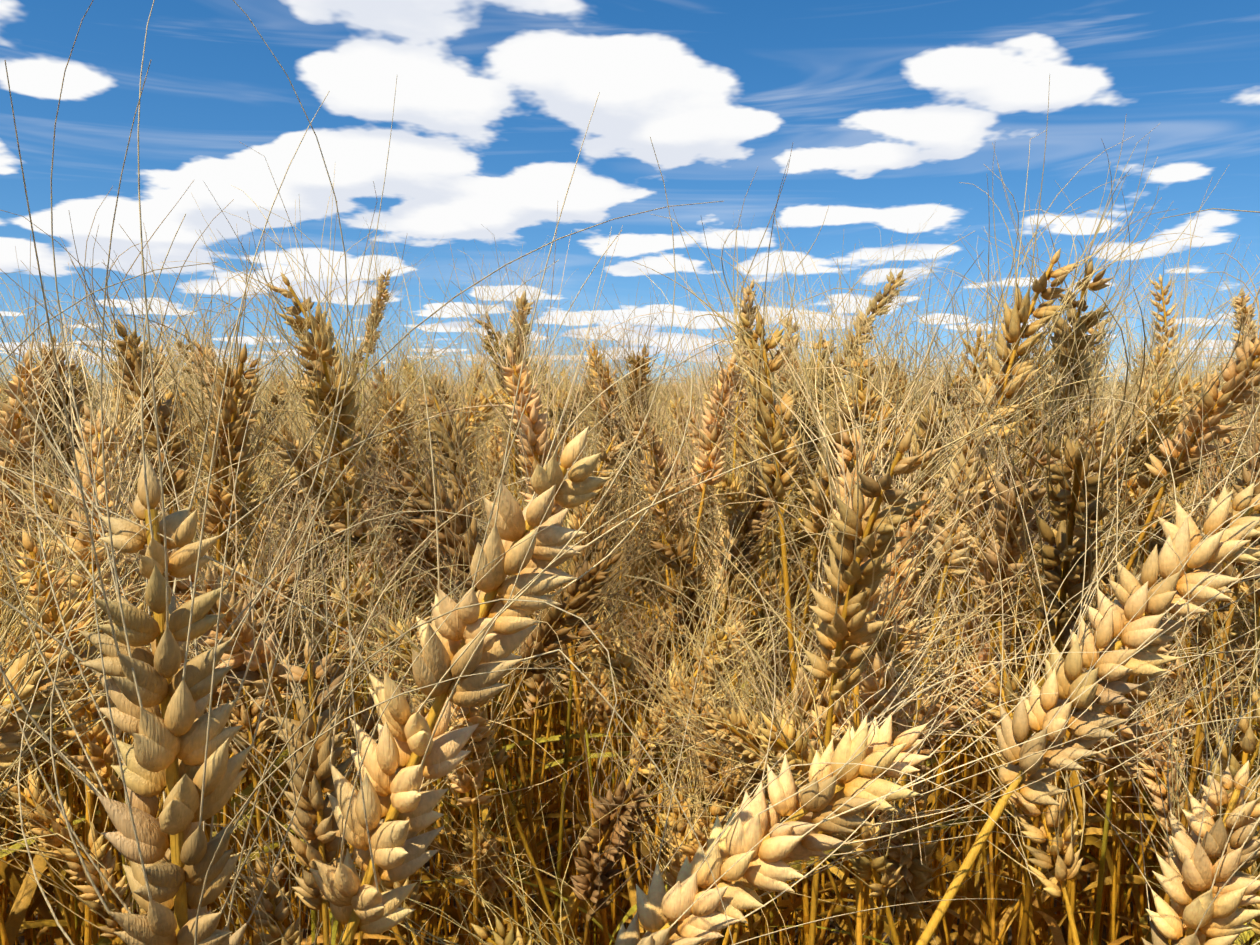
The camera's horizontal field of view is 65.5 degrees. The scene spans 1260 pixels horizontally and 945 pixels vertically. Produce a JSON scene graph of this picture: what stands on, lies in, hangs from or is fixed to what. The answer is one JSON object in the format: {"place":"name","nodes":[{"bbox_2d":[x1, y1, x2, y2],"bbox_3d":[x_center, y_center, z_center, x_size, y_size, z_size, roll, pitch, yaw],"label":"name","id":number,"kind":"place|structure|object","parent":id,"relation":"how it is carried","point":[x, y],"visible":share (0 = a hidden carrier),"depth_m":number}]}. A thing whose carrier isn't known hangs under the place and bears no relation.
{"place":"outdoors","nodes":[
{"label":"outdoors","id":0,"kind":"place"},
{"bbox_2d":[0,593,1256,944],"bbox_3d":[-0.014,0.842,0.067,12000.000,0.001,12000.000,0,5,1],"label":"ground","id":1,"kind":"structure","parent":0,"point":[892,909],"depth_m":1.63},
{"bbox_2d":[0,0,722,944],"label":"wheat ear","id":2,"kind":"object","parent":1,"relation":"on","point":[178,872],"visible":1,"depth_m":0.17},
{"bbox_2d":[327,212,443,652],"bbox_3d":[-0.336,0.207,1.253,0.199,1.059,0.220,-2,5,-17],"label":"wheat ear","id":3,"kind":"object","parent":1,"relation":"on","point":[382,285],"depth_m":1.20},
{"bbox_2d":[0,92,923,944],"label":"wheat ear","id":4,"kind":"object","parent":1,"relation":"on","point":[384,814],"visible":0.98,"depth_m":0.19},
{"bbox_2d":[458,228,580,866],"bbox_3d":[-0.138,0.255,1.022,0.194,1.004,0.127,-1,5,-9],"label":"wheat ear","id":5,"kind":"object","parent":1,"relation":"on","point":[523,315],"depth_m":0.99},
{"bbox_2d":[0,144,1259,944],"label":"wheat","id":6,"kind":"object","parent":1,"relation":"on","point":[849,627],"visible":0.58,"depth_m":0.40},
{"bbox_2d":[666,210,833,793],"bbox_3d":[0.126,0.265,0.895,0.185,1.006,0.225,-3,6,-32],"label":"wheat ear","id":7,"kind":"object","parent":1,"relation":"on","point":[748,296],"depth_m":0.89},
{"bbox_2d":[722,269,840,944],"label":"wheat ear","id":8,"kind":"object","parent":1,"relation":"on","point":[785,336],"depth_m":1.08},
{"bbox_2d":[701,206,977,827],"bbox_3d":[0.163,0.273,0.835,0.320,1.001,0.190,-5,7,-45],"label":"wheat ear","id":9,"kind":"object","parent":1,"relation":"on","point":[881,308],"visible":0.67,"depth_m":0.84},
{"bbox_2d":[615,521,1232,944],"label":"wheat ear","id":10,"kind":"object","parent":1,"relation":"on","point":[755,843],"visible":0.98,"depth_m":0.25},
{"bbox_2d":[796,287,1140,944],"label":"wheat ear","id":11,"kind":"object","parent":1,"relation":"on","point":[959,547],"visible":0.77,"depth_m":0.54},
{"bbox_2d":[916,255,1259,944],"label":"wheat ear","id":12,"kind":"object","parent":1,"relation":"on","point":[1132,615],"visible":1,"depth_m":0.26},
{"bbox_2d":[1007,243,1184,944],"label":"wheat ear","id":13,"kind":"object","parent":1,"relation":"on","point":[1091,330],"depth_m":0.93},
{"bbox_2d":[945,493,1259,944],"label":"wheat ear","id":14,"kind":"object","parent":1,"relation":"on","point":[1195,913],"visible":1,"depth_m":0.29},
{"bbox_2d":[1076,219,1233,849],"bbox_3d":[0.520,0.248,1.024,0.176,1.018,0.175,-5,7,-44],"label":"wheat ear","id":15,"kind":"object","parent":1,"relation":"on","point":[1161,318],"depth_m":0.98},
{"bbox_2d":[1171,240,1259,944],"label":"wheat ear","id":16,"kind":"object","parent":1,"relation":"on","point":[1241,302],"depth_m":1.02}
]}

